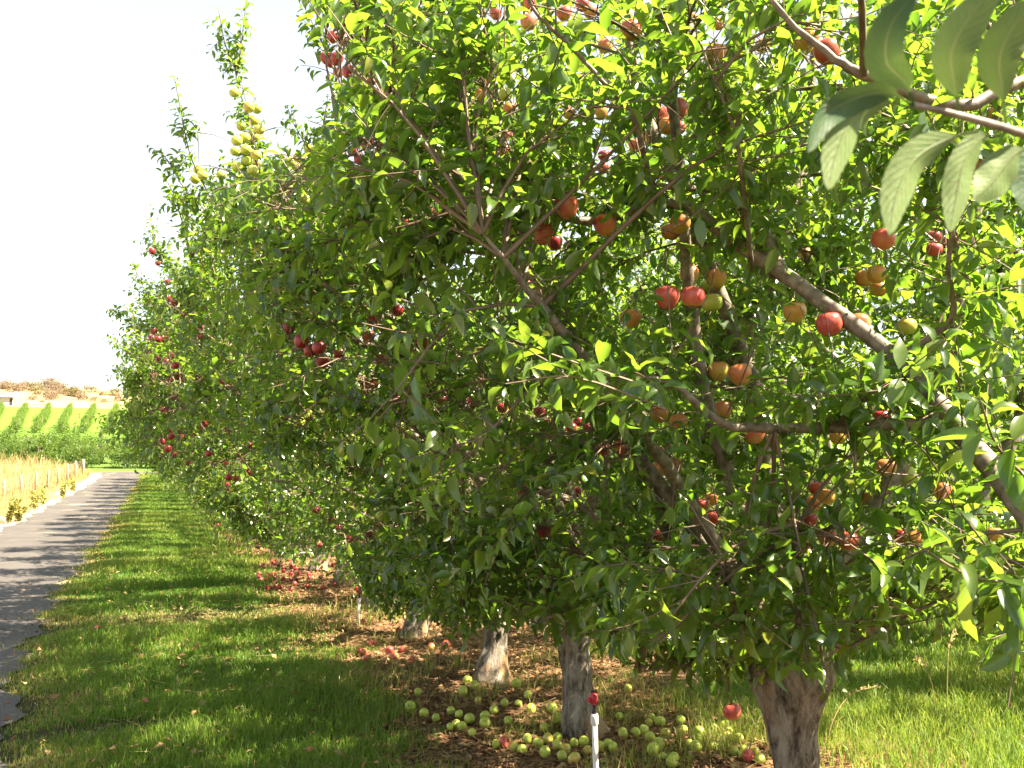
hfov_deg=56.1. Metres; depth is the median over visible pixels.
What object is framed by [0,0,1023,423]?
sky
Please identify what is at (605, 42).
apple
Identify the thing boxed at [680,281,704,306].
apple
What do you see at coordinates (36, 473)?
fence
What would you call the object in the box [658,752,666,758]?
apple
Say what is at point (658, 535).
apple
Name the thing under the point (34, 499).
tall weed
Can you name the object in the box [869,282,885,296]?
apple
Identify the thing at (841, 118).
apple branch
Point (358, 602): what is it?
sprinkler
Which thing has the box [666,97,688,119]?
apple
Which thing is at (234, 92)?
apple
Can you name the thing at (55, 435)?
orchard tree
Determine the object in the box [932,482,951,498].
apple
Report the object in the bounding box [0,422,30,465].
orchard tree
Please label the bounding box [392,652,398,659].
apple
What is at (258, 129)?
apple
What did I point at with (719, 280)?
apple
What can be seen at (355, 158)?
apple
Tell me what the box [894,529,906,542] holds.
apple
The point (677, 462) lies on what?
apple
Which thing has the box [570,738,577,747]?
apple
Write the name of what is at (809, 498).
apple
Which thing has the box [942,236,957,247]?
apple
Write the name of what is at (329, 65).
apple
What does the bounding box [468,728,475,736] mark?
apple
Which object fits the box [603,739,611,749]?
apple
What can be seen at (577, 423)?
apple
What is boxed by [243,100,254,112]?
apple
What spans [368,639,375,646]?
apple
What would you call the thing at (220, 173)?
apple
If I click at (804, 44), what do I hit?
apple
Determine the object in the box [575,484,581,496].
apple
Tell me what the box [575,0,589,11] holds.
apple
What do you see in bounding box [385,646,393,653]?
apple
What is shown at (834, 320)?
apple
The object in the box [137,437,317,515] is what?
apple tree
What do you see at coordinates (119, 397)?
sagebrush
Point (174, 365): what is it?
apple
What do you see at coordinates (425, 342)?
apple
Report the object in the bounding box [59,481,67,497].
tall weed
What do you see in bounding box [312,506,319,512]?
apple
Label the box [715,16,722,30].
apple
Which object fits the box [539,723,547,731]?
apple
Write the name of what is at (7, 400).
shed
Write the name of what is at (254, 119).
apple
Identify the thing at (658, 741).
apple
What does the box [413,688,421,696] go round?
apple
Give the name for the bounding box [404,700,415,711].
apple
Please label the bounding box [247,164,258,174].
apple
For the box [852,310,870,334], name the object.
apple
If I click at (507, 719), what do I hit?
apple
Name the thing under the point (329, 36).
apple
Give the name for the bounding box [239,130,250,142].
apple
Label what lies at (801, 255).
apple
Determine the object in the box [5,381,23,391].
sagebrush
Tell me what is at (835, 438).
apple
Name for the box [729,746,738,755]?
apple
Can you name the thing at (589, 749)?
apple
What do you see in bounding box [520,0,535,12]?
apple
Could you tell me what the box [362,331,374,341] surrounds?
apple
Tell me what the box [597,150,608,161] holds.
apple
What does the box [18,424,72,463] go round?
orchard tree
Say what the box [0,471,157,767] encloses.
road
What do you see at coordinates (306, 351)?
apple
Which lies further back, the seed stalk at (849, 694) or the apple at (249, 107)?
the apple at (249, 107)
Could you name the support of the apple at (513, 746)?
on the ground at (90, 479)
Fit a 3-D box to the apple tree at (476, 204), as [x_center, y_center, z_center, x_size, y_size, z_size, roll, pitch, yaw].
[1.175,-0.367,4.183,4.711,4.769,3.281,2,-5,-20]
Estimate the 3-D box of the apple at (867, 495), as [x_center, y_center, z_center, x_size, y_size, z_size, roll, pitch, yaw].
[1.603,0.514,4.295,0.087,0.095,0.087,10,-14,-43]
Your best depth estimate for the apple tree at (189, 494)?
27.55 m
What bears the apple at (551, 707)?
on the ground at (90, 479)
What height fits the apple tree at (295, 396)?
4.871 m
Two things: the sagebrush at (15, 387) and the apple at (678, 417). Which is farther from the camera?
the sagebrush at (15, 387)
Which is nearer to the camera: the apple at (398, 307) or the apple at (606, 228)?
the apple at (606, 228)
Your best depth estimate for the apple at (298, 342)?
5.54 m
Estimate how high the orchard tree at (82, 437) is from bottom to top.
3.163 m
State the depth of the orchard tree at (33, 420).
102.55 m
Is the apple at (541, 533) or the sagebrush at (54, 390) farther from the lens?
the sagebrush at (54, 390)
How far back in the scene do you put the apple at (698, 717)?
5.98 m
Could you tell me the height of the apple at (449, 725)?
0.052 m
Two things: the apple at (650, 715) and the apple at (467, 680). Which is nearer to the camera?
the apple at (650, 715)
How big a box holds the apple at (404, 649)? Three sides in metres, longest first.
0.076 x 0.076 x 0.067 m
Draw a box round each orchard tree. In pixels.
[0,416,27,450]
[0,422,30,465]
[0,430,24,462]
[12,417,21,432]
[12,418,58,461]
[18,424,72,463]
[21,419,62,442]
[31,414,40,427]
[31,421,42,431]
[44,422,72,448]
[48,419,84,464]
[57,419,65,432]
[64,433,104,467]
[68,422,97,449]
[77,420,88,432]
[81,423,120,463]
[82,419,89,430]
[102,433,148,468]
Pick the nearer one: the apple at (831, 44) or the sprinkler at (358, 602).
the apple at (831, 44)
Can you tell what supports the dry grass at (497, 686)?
on the ground at (90, 479)
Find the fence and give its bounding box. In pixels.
[0,459,84,502]
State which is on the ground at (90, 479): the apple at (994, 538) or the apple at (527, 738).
the apple at (527, 738)
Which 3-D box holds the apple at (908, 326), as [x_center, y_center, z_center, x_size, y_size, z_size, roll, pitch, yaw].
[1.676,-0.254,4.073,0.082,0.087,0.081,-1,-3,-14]
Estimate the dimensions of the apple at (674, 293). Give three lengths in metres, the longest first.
0.096 x 0.088 x 0.088 m
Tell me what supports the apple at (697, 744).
on the ground at (90, 479)
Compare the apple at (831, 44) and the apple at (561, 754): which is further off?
the apple at (561, 754)
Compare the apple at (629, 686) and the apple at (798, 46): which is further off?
the apple at (629, 686)
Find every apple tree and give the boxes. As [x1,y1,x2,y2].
[76,260,412,586]
[102,203,528,607]
[117,330,375,559]
[119,285,443,570]
[119,333,347,547]
[128,75,625,638]
[128,398,206,510]
[128,400,294,517]
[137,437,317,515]
[138,448,237,506]
[149,0,744,685]
[151,451,315,529]
[185,0,852,737]
[210,0,1023,767]
[393,0,1023,707]
[419,296,621,517]
[438,294,642,486]
[476,261,694,526]
[507,260,846,542]
[526,236,880,557]
[578,182,953,556]
[668,149,1022,609]
[821,0,1023,542]
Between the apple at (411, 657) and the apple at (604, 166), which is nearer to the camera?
the apple at (604, 166)
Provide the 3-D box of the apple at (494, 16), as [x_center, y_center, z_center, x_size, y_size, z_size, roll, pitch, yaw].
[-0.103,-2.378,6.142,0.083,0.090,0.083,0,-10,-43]
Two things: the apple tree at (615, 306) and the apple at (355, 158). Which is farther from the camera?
the apple tree at (615, 306)
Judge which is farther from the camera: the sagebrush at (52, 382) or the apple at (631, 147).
the sagebrush at (52, 382)
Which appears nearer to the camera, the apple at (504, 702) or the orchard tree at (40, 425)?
the apple at (504, 702)
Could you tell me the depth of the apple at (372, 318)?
5.67 m
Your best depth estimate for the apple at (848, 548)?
3.66 m
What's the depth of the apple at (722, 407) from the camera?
4.05 m
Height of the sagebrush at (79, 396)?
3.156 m
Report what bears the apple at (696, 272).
hanging from the apple tree at (476, 204)
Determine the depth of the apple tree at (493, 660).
7.04 m
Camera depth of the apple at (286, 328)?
6.35 m
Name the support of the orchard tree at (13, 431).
on the ground at (90, 479)
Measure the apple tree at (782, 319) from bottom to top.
5.442 m
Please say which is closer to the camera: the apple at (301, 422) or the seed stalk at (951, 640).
the seed stalk at (951, 640)
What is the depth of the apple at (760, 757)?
5.13 m
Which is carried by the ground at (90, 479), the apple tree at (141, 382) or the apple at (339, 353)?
the apple tree at (141, 382)
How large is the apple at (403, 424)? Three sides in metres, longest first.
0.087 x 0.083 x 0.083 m
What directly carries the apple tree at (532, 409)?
on the ground at (90, 479)
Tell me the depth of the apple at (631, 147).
5.94 m
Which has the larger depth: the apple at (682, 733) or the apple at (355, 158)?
the apple at (355, 158)
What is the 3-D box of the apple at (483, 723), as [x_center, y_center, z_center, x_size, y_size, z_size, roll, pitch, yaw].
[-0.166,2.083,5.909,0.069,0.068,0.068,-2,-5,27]
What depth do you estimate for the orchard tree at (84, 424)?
101.96 m
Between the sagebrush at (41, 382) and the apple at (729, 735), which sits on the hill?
the sagebrush at (41, 382)
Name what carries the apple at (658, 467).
hanging from the apple tree at (476, 204)
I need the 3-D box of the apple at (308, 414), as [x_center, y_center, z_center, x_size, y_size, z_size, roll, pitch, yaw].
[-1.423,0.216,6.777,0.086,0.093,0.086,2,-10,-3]
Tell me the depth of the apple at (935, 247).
4.82 m
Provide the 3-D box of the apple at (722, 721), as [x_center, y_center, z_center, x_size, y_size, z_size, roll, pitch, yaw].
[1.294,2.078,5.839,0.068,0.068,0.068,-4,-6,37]
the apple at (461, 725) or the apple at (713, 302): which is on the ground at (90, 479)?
the apple at (461, 725)
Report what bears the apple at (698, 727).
on the ground at (90, 479)
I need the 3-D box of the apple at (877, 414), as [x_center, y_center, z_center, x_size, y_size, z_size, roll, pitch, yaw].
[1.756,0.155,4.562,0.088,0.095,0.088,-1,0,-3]
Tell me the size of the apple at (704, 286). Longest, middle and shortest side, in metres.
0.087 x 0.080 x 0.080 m
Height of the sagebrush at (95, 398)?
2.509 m
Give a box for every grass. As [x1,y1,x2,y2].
[0,449,93,523]
[0,472,493,767]
[198,509,766,767]
[295,527,1023,767]
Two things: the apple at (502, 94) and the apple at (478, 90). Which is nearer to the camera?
the apple at (502, 94)
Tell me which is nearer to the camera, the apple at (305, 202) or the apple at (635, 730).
the apple at (635, 730)
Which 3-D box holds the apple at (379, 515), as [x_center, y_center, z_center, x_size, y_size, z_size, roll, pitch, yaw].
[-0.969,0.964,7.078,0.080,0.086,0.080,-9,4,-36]
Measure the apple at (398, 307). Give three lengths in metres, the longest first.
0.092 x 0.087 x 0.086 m
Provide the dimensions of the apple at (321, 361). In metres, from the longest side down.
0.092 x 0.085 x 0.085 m
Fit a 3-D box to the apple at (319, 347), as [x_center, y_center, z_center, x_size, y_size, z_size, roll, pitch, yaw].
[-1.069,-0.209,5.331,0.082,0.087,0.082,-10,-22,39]
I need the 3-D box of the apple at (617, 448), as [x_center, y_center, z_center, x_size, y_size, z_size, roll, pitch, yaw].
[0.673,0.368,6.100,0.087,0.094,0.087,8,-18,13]
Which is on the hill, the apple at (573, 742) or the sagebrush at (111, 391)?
the sagebrush at (111, 391)
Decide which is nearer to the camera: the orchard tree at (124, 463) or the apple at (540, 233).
the apple at (540, 233)
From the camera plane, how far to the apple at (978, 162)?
3.82 m
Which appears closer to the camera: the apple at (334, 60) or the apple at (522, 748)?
the apple at (522, 748)
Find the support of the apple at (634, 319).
hanging from the apple tree at (476, 204)
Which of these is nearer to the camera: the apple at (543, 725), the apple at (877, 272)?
the apple at (877, 272)
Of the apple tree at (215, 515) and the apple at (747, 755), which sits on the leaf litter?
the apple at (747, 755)
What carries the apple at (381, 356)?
hanging from the apple tree at (295, 396)
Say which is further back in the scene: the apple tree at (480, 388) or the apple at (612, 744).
the apple tree at (480, 388)
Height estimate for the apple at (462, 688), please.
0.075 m
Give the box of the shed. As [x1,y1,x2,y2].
[0,395,15,405]
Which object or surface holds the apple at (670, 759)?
on the ground at (90, 479)
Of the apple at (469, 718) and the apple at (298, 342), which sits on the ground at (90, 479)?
the apple at (469, 718)
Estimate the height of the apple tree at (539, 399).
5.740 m
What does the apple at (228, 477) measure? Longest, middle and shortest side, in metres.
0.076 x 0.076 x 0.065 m
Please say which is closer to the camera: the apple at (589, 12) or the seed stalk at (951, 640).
the seed stalk at (951, 640)
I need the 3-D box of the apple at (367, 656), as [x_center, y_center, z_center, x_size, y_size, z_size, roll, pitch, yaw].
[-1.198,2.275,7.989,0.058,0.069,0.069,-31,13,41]
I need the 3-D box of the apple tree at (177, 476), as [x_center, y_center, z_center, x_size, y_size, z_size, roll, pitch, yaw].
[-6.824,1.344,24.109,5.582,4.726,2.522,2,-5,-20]
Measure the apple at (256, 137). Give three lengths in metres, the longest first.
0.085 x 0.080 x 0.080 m
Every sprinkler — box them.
[356,587,360,626]
[587,690,597,767]
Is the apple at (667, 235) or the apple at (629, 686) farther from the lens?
the apple at (629, 686)
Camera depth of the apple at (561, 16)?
5.31 m
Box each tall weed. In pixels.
[5,496,21,522]
[14,500,34,521]
[30,490,41,508]
[37,485,47,505]
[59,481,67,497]
[66,478,76,491]
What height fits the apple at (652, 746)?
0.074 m
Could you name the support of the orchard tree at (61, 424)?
on the field
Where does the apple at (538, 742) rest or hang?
on the ground at (90, 479)
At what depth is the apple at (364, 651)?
8.21 m
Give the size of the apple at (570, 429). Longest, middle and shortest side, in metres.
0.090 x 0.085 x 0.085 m
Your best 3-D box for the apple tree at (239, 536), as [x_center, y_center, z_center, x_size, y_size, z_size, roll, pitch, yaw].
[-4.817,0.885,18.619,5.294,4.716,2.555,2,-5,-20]
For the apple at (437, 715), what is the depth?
6.03 m
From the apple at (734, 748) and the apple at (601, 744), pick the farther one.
the apple at (601, 744)
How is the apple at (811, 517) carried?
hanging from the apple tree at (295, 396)
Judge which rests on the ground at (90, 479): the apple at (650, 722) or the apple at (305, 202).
the apple at (650, 722)
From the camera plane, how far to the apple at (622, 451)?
6.47 m
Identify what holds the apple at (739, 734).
on the ground at (90, 479)
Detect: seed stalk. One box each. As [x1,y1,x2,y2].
[826,683,880,752]
[913,655,935,710]
[946,628,957,741]
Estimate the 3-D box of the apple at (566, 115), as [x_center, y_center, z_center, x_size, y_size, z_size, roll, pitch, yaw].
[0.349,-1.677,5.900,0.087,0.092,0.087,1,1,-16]
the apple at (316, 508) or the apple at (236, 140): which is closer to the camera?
the apple at (236, 140)
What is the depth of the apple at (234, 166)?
7.25 m
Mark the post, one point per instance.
(15, 398)
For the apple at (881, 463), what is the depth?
3.88 m
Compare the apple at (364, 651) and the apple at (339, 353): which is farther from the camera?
the apple at (364, 651)
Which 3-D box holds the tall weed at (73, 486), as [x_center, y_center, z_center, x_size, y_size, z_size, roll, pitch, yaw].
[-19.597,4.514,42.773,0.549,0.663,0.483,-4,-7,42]
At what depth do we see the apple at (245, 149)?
6.92 m
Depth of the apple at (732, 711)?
4.48 m
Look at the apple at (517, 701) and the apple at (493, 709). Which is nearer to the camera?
the apple at (493, 709)
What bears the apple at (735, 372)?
hanging from the apple tree at (729, 110)
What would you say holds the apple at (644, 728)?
on the ground at (90, 479)
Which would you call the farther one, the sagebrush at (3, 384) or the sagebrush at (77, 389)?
the sagebrush at (3, 384)
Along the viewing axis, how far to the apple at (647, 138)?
4.38 m
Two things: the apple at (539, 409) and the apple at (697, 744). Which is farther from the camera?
the apple at (539, 409)
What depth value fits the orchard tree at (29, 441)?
64.09 m
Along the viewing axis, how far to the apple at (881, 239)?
3.23 m
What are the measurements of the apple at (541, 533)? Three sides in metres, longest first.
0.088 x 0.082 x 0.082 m
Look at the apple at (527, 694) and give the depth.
6.59 m
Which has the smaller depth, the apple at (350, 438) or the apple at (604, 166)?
the apple at (604, 166)
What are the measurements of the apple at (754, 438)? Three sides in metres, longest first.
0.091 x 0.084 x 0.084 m
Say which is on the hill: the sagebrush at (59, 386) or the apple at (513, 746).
the sagebrush at (59, 386)
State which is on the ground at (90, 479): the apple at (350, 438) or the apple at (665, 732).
the apple at (665, 732)
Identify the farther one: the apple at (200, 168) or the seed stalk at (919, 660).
the apple at (200, 168)
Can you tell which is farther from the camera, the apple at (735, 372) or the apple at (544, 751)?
the apple at (544, 751)
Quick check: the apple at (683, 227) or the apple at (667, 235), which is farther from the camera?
the apple at (667, 235)
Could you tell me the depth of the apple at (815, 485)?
4.97 m
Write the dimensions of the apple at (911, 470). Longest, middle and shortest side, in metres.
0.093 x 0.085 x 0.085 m
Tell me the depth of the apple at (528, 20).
4.86 m
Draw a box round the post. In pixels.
[13,391,17,403]
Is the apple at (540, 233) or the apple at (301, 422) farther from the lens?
the apple at (301, 422)
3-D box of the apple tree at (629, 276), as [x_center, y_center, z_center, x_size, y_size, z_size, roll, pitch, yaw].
[3.388,0.001,11.218,5.551,5.253,2.856,2,-5,-20]
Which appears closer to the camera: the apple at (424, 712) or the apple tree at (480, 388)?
the apple at (424, 712)
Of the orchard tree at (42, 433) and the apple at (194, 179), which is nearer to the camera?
the apple at (194, 179)
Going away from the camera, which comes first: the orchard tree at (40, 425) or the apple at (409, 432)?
the apple at (409, 432)
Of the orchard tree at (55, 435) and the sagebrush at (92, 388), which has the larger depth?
the sagebrush at (92, 388)
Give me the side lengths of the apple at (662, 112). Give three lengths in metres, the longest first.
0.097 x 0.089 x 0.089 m
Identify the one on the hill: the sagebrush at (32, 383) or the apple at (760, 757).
the sagebrush at (32, 383)
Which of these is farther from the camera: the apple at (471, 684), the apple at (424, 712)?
the apple at (471, 684)
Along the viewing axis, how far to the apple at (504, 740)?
5.53 m
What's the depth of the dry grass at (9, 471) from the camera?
46.95 m
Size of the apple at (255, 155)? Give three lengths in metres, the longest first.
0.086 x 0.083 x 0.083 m
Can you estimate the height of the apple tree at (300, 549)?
4.489 m
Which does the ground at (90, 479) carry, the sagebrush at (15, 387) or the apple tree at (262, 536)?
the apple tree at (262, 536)
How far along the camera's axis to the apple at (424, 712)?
6.13 m
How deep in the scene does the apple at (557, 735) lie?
5.64 m
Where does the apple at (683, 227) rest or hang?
hanging from the apple tree at (476, 204)
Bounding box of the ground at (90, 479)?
[0,443,1023,767]
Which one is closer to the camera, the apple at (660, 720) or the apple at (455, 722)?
the apple at (455, 722)
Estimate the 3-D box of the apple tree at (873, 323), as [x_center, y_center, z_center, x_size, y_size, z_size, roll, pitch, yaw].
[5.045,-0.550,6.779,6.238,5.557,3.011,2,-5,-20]
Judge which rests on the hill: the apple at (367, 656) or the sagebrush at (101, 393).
the sagebrush at (101, 393)
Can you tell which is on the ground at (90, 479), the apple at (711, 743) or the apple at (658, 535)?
the apple at (711, 743)
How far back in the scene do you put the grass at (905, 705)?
6.11 m
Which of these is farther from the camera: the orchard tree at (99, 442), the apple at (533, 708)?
the orchard tree at (99, 442)
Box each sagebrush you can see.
[0,378,13,386]
[0,381,9,389]
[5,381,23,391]
[14,381,28,390]
[25,376,40,389]
[26,383,49,394]
[26,393,39,399]
[38,376,55,388]
[40,387,59,397]
[42,377,65,388]
[43,390,62,399]
[48,381,68,392]
[59,386,77,395]
[64,385,87,396]
[70,390,90,399]
[87,383,100,392]
[87,394,98,400]
[96,391,107,395]
[98,397,108,402]
[106,386,121,394]
[109,392,124,401]
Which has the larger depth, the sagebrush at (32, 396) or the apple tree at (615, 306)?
the sagebrush at (32, 396)
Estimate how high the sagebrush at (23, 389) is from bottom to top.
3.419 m
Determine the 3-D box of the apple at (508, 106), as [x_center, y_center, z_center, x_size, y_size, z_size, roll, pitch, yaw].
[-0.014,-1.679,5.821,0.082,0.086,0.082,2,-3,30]
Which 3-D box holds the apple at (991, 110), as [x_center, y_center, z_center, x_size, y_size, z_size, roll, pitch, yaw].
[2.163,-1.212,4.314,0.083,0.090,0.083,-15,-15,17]
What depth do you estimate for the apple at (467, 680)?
7.11 m
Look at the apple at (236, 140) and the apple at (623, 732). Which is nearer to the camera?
the apple at (623, 732)
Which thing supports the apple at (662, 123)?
hanging from the apple tree at (476, 204)
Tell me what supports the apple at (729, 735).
on the leaf litter
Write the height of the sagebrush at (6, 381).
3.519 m
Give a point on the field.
(8, 413)
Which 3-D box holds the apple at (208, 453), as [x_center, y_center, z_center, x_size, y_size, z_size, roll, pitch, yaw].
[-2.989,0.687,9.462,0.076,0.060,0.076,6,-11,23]
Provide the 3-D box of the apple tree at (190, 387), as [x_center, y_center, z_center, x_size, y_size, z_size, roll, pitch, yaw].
[-1.216,0.074,9.211,4.579,4.749,2.791,2,-5,-20]
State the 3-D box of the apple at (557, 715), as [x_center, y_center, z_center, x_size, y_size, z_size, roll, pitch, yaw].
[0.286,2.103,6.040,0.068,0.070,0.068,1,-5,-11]
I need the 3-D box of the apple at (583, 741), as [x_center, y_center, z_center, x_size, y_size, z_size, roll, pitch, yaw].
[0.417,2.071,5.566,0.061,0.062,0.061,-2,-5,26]
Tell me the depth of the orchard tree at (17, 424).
98.57 m
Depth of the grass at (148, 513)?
7.53 m
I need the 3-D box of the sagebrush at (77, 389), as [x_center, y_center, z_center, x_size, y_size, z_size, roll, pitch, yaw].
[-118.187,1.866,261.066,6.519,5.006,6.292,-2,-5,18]
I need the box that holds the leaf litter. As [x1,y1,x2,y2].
[0,511,885,767]
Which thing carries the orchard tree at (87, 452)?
on the ground at (90, 479)
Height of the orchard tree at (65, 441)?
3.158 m
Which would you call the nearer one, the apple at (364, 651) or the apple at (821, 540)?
the apple at (821, 540)
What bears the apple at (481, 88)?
hanging from the apple tree at (476, 204)
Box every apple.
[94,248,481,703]
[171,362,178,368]
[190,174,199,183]
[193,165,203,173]
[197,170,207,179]
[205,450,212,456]
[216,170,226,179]
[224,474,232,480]
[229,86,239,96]
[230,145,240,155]
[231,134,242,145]
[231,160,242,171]
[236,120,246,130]
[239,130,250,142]
[240,143,250,154]
[240,156,251,166]
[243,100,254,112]
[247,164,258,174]
[250,115,258,125]
[250,148,261,159]
[251,133,259,141]
[253,102,261,113]
[253,122,264,133]
[283,323,294,334]
[286,157,294,166]
[294,334,308,348]
[294,417,305,427]
[299,195,309,204]
[303,341,314,355]
[304,408,315,419]
[305,144,313,152]
[312,339,326,354]
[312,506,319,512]
[315,354,329,368]
[320,52,329,63]
[327,30,336,43]
[327,54,334,67]
[330,52,343,65]
[333,349,343,359]
[342,63,354,78]
[346,432,355,442]
[354,153,362,164]
[360,648,367,655]
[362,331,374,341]
[364,653,371,661]
[365,377,375,386]
[367,485,377,494]
[368,315,376,326]
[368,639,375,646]
[375,509,383,520]
[376,351,388,364]
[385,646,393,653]
[391,302,403,316]
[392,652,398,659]
[395,423,406,431]
[400,646,408,653]
[403,430,412,437]
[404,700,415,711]
[409,655,416,662]
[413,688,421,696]
[415,337,427,347]
[419,708,428,717]
[427,643,434,650]
[432,713,439,721]
[445,722,452,729]
[447,706,454,714]
[452,719,459,727]
[455,710,462,718]
[457,721,466,730]
[458,685,469,695]
[463,675,471,684]
[464,713,474,723]
[468,680,478,689]
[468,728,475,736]
[475,88,485,100]
[477,77,491,89]
[479,717,490,727]
[480,711,489,718]
[489,8,501,19]
[489,705,499,713]
[492,739,499,747]
[497,403,507,412]
[498,87,512,100]
[499,144,510,155]
[499,735,510,747]
[500,698,508,706]
[503,100,515,114]
[504,716,512,724]
[508,742,517,751]
[511,678,520,688]
[515,699,521,707]
[517,744,526,754]
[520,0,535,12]
[520,13,536,30]
[523,733,533,743]
[524,690,531,699]
[526,703,535,713]
[533,406,545,417]
[533,738,542,748]
[535,223,552,245]
[538,522,549,537]
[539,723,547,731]
[539,745,550,757]
[543,733,553,743]
[547,235,562,250]
[547,702,557,713]
[550,739,561,750]
[552,712,560,723]
[553,732,561,739]
[554,193,578,218]
[557,5,571,20]
[557,750,566,760]
[559,743,570,753]
[562,106,574,118]
[565,423,576,431]
[568,752,580,763]
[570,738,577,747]
[573,417,581,426]
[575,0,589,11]
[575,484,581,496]
[579,736,588,746]
[583,5,596,18]
[583,745,591,753]
[593,211,615,236]
[594,104,607,120]
[597,38,611,53]
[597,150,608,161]
[597,444,609,455]
[598,163,609,173]
[598,740,604,752]
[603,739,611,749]
[607,741,617,751]
[613,437,623,449]
[616,446,627,454]
[616,712,623,719]
[616,727,627,739]
[620,17,641,41]
[621,307,640,327]
[624,684,631,692]
[628,139,638,151]
[631,727,640,736]
[640,724,648,735]
[642,130,649,143]
[645,718,652,726]
[645,732,654,741]
[646,742,659,755]
[648,713,654,719]
[650,405,668,422]
[652,529,661,540]
[653,737,664,749]
[654,282,679,309]
[654,461,664,475]
[654,716,665,726]
[657,107,668,122]
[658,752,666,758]
[659,117,670,134]
[660,728,671,738]
[661,224,678,239]
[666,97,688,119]
[666,754,677,767]
[669,214,690,232]
[670,410,686,427]
[670,457,681,469]
[675,728,685,738]
[676,715,685,723]
[679,266,699,282]
[680,121,685,133]
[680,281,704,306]
[685,739,692,748]
[689,740,701,752]
[693,715,701,724]
[693,726,704,734]
[696,497,709,511]
[696,732,704,742]
[700,280,710,293]
[701,288,722,310]
[704,493,717,505]
[705,40,726,63]
[706,268,726,289]
[707,512,720,524]
[708,357,728,380]
[709,741,717,749]
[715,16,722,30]
[715,399,731,418]
[720,720,728,727]
[723,699,741,720]
[723,732,732,740]
[728,360,751,384]
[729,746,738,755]
[734,733,743,743]
[741,749,754,762]
[744,420,764,443]
[750,746,761,754]
[754,753,765,763]
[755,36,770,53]
[783,297,806,322]
[793,38,812,54]
[798,27,819,47]
[798,248,809,260]
[804,513,817,525]
[806,496,821,510]
[809,480,824,494]
[813,36,840,65]
[815,308,842,336]
[817,486,835,504]
[817,530,836,545]
[829,433,846,443]
[837,531,858,550]
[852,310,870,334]
[854,267,871,286]
[861,491,870,506]
[866,262,887,283]
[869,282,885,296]
[870,226,895,249]
[872,408,887,417]
[876,455,896,474]
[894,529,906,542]
[897,314,917,334]
[901,466,916,483]
[903,528,922,546]
[926,239,942,256]
[927,231,942,242]
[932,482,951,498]
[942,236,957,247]
[973,159,982,173]
[984,105,1002,119]
[988,524,1003,540]
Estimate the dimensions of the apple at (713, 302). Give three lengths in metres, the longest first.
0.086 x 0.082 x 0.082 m
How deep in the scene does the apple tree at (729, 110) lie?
2.89 m
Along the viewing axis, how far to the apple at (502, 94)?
5.68 m
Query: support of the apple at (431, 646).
on the ground at (90, 479)
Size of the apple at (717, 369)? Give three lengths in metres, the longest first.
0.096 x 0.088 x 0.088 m
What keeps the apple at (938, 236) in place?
hanging from the apple tree at (476, 204)
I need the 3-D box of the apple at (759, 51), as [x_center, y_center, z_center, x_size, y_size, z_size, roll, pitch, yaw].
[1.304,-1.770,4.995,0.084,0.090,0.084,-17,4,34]
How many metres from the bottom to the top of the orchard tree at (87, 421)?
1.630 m
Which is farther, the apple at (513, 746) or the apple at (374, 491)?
the apple at (374, 491)
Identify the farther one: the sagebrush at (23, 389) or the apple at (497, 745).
the sagebrush at (23, 389)
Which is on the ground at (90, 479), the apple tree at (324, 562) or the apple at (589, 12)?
the apple tree at (324, 562)
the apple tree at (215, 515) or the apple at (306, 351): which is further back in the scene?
the apple tree at (215, 515)
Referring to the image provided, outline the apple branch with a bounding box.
[807,0,1023,233]
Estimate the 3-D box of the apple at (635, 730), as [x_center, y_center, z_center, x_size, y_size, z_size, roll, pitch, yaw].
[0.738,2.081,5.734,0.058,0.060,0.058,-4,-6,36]
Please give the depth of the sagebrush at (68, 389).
260.12 m
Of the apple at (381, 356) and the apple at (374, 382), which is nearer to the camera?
the apple at (381, 356)
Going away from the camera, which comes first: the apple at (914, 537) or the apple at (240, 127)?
the apple at (914, 537)
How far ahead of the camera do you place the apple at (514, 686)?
6.95 m
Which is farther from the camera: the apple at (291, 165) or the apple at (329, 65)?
the apple at (291, 165)
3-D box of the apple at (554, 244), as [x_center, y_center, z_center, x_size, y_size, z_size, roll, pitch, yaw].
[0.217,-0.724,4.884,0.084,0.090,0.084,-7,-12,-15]
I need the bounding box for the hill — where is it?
[0,387,1002,425]
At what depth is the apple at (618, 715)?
6.13 m
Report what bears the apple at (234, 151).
hanging from the apple tree at (190, 387)
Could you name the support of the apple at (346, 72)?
hanging from the apple tree at (295, 396)
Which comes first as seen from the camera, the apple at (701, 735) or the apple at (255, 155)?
the apple at (701, 735)
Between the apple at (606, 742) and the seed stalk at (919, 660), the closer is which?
the apple at (606, 742)
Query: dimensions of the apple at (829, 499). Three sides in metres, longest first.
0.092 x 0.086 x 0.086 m
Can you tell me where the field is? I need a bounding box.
[0,407,1001,448]
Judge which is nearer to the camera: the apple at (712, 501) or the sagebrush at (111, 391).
the apple at (712, 501)
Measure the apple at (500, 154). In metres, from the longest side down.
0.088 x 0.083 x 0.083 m
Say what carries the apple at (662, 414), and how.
hanging from the apple tree at (476, 204)
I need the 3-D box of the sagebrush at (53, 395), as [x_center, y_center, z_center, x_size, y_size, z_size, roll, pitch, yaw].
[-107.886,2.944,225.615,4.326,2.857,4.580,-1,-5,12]
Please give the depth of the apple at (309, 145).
7.12 m
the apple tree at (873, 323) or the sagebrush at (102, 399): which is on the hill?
the sagebrush at (102, 399)
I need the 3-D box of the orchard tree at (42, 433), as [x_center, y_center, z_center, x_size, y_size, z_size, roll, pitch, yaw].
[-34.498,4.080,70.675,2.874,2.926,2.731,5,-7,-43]
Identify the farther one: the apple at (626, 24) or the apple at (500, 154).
the apple at (500, 154)

